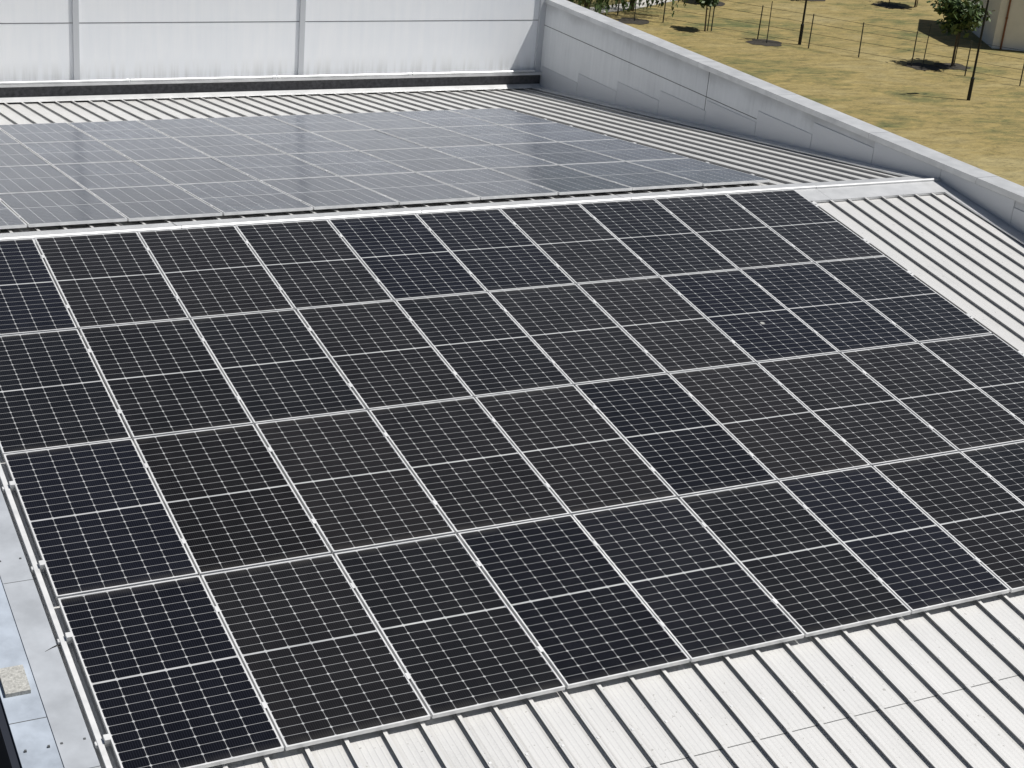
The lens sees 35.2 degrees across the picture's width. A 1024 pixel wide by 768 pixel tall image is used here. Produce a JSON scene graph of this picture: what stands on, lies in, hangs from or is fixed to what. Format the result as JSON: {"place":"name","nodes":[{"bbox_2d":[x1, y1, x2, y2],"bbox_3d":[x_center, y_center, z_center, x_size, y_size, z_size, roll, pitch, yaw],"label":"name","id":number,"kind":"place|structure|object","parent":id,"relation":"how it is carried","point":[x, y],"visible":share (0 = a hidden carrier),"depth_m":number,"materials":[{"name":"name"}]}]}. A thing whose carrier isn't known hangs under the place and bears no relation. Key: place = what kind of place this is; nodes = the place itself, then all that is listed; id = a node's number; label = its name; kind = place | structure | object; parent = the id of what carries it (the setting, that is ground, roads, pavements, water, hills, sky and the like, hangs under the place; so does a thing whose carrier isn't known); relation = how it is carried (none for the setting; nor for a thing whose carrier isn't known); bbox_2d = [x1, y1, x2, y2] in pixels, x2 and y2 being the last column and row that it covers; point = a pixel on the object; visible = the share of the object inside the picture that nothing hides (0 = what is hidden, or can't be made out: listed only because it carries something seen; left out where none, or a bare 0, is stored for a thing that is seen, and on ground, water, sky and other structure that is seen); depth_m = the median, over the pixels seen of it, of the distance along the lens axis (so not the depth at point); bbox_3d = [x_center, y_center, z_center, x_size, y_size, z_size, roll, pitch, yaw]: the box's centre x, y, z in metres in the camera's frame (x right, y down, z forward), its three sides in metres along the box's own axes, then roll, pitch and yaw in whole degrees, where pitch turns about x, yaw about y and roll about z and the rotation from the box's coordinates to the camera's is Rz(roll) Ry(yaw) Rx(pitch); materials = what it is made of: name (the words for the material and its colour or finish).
{"place":"outdoors","nodes":[
{"label":"outdoors","id":0,"kind":"place"},
{"bbox_2d":[0,700,20,767],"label":"roof edge","id":1,"kind":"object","parent":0,"point":[9,758],"depth_m":11.39,"materials":[{"name":"grey metal"}]},
{"bbox_2d":[0,578,63,767],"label":"verge coping","id":2,"kind":"object","parent":1,"relation":"on","point":[34,738],"visible":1,"depth_m":11.59,"materials":[{"name":"grey metal"}]},
{"bbox_2d":[0,664,30,697],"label":"concrete block","id":3,"kind":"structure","parent":2,"relation":"on","point":[14,680],"depth_m":11.79,"materials":[{"name":"grey concrete"}]},
{"bbox_2d":[0,557,98,767],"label":"flashing joints","id":4,"kind":"object","parent":2,"relation":"on","point":[48,746],"visible":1,"depth_m":11.50,"materials":[{"name":"grey metal"}]},
{"bbox_2d":[0,489,100,767],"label":"verge flashing","id":5,"kind":"object","parent":2,"relation":"attached to","point":[68,727],"visible":1,"depth_m":12.12,"materials":[{"name":"metal"}]},
{"bbox_2d":[0,75,539,103],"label":"gutter","id":6,"kind":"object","parent":1,"relation":"on","point":[6,92],"depth_m":31.64,"materials":[{"name":"grey metal"}]},
{"bbox_2d":[0,0,539,81],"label":"back wall","id":7,"kind":"structure","parent":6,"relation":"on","point":[232,38],"depth_m":31.38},
{"bbox_2d":[0,20,520,23],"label":"wall seams","id":8,"kind":"object","parent":7,"relation":"attached to","point":[268,21],"visible":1,"depth_m":31.44,"materials":[{"name":"grey"}]},
{"bbox_2d":[72,0,545,79],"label":"wall posts","id":9,"kind":"object","parent":7,"relation":"attached to","point":[537,60],"visible":1,"depth_m":31.70,"materials":[{"name":"grey"}]},
{"bbox_2d":[0,70,541,102],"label":"flashing","id":10,"kind":"object","parent":6,"relation":"on","point":[236,79],"visible":1,"depth_m":31.59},
{"bbox_2d":[0,88,901,232],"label":"roof","id":11,"kind":"structure","parent":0,"point":[776,165],"depth_m":28.74,"materials":[{"name":"white metal"}]},
{"bbox_2d":[0,111,754,217],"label":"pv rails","id":12,"kind":"object","parent":11,"relation":"on","point":[327,170],"visible":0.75,"depth_m":23.55,"materials":[{"name":"silver metal"}]},
{"bbox_2d":[0,108,769,228],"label":"pv frames","id":13,"kind":"structure","parent":11,"relation":"on","point":[221,213],"depth_m":22.40,"materials":[{"name":"silver metal"}]},
{"bbox_2d":[0,108,767,225],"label":"pv glass","id":14,"kind":"object","parent":13,"relation":"in","point":[224,195],"visible":1,"depth_m":23.39,"materials":[{"name":"black glass"}]},
{"bbox_2d":[0,193,1023,767],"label":"roof","id":15,"kind":"structure","parent":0,"point":[958,255],"depth_m":12.99,"materials":[{"name":"white metal"}]},
{"bbox_2d":[0,464,111,767],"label":"edge rail","id":16,"kind":"object","parent":15,"relation":"on","point":[71,665],"visible":1,"depth_m":12.37,"materials":[{"name":"metal"}]},
{"bbox_2d":[0,176,955,253],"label":"ridge cap","id":17,"kind":"object","parent":15,"relation":"on","point":[846,190],"visible":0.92,"depth_m":21.39,"materials":[{"name":"white metal"}]},
{"bbox_2d":[0,189,1023,767],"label":"solar panel frames","id":18,"kind":"object","parent":15,"relation":"on","point":[332,553],"visible":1,"depth_m":15.26,"materials":[{"name":"silver metal"}]},
{"bbox_2d":[0,190,1023,767],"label":"solar panels","id":19,"kind":"object","parent":18,"relation":"in","point":[170,680],"visible":1,"depth_m":15.46,"materials":[{"name":"black glass"}]},
{"bbox_2d":[2,202,1023,748],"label":"clamps","id":20,"kind":"object","parent":18,"relation":"attached to","point":[70,636],"visible":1,"depth_m":14.86,"materials":[{"name":"silver metal"}]},
{"bbox_2d":[6,90,1021,763],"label":"roof screws","id":21,"kind":"object","parent":15,"relation":"on","point":[666,720],"visible":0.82,"depth_m":13.44,"materials":[{"name":"metal"}]},
{"bbox_2d":[647,675,1018,767],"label":"roof lap line","id":22,"kind":"object","parent":15,"relation":"on","point":[828,722],"visible":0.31,"depth_m":12.82,"materials":[{"name":"grey"}]},
{"bbox_2d":[590,0,675,12],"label":"path","id":23,"kind":"structure","parent":0,"point":[620,8],"depth_m":87.71,"materials":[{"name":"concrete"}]},
{"bbox_2d":[540,4,1023,211],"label":"parapet","id":24,"kind":"structure","parent":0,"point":[569,57],"depth_m":30.80,"materials":[{"name":"paint"}]},
{"bbox_2d":[545,25,755,118],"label":"parapet seams","id":25,"kind":"object","parent":24,"relation":"attached to","point":[660,76],"visible":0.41,"depth_m":29.93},
{"bbox_2d":[531,87,1023,244],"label":"parapet apron","id":26,"kind":"object","parent":24,"relation":"attached to","point":[992,219],"visible":1,"depth_m":25.94,"materials":[{"name":"grey metal"}]},
{"bbox_2d":[540,66,1023,233],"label":"parapet flashing","id":27,"kind":"object","parent":24,"relation":"attached to","point":[822,139],"visible":0.65,"depth_m":27.07,"materials":[{"name":"grey metal"}]},
{"bbox_2d":[545,0,1023,203],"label":"parapet coping","id":28,"kind":"object","parent":24,"relation":"on","point":[982,178],"visible":1,"depth_m":26.50,"materials":[{"name":"grey concrete"}]},
{"bbox_2d":[573,0,1023,186],"bbox_3d":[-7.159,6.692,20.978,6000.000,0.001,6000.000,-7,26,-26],"label":"ground","id":29,"kind":"structure","parent":0,"point":[982,128],"depth_m":78.39,"materials":[{"name":"yellow plant"}]},
{"bbox_2d":[567,0,607,15],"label":"shrub","id":30,"kind":"object","parent":29,"relation":"on","point":[599,4],"visible":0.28,"depth_m":81.29,"materials":[{"name":"green plant"}]},
{"bbox_2d":[568,0,636,12],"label":"tree","id":31,"kind":"object","parent":29,"relation":"on","point":[623,3],"depth_m":83.45,"materials":[{"name":"green plant"}]},
{"bbox_2d":[596,0,687,17],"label":"bushes","id":32,"kind":"object","parent":29,"relation":"on","point":[657,2],"depth_m":84.79,"materials":[{"name":"green plant"}]},
{"bbox_2d":[693,0,719,30],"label":"tree","id":33,"kind":"object","parent":29,"relation":"on","point":[709,3],"depth_m":82.18,"materials":[{"name":"green plant"}]},
{"bbox_2d":[617,0,970,70],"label":"mulch beds","id":34,"kind":"object","parent":29,"relation":"on","point":[916,66],"visible":0.84,"depth_m":81.31,"materials":[{"name":"brown soil"}]},
{"bbox_2d":[927,0,994,65],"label":"tree","id":35,"kind":"object","parent":34,"relation":"on","point":[965,15],"depth_m":78.53,"materials":[{"name":"green plant"}]},
{"bbox_2d":[634,0,958,65],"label":"tree stakes","id":36,"kind":"object","parent":29,"relation":"on","point":[769,24],"visible":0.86,"depth_m":80.74,"materials":[{"name":"brown wood"}]},
{"bbox_2d":[575,0,1023,85],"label":"fence","id":37,"kind":"object","parent":29,"relation":"on","point":[912,61],"visible":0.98,"depth_m":80.01,"materials":[{"name":"grey metal"}]},
{"bbox_2d":[798,0,806,44],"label":"lamp post","id":38,"kind":"object","parent":29,"relation":"on","point":[801,30],"visible":1,"depth_m":81.42,"materials":[{"name":"grey metal"}]},
{"bbox_2d":[967,0,988,100],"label":"lamp post","id":39,"kind":"object","parent":29,"relation":"on","point":[973,74],"visible":1,"depth_m":72.12,"materials":[{"name":"grey metal"}]},
{"bbox_2d":[971,0,1023,50],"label":"house walls","id":40,"kind":"structure","parent":0,"point":[994,29],"depth_m":85.44,"materials":[{"name":"beige paint"}]},
{"bbox_2d":[1000,0,1011,48],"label":"downpipe","id":41,"kind":"object","parent":40,"relation":"attached to","point":[1005,24],"visible":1,"depth_m":85.09,"materials":[{"name":"metal"}]}
]}

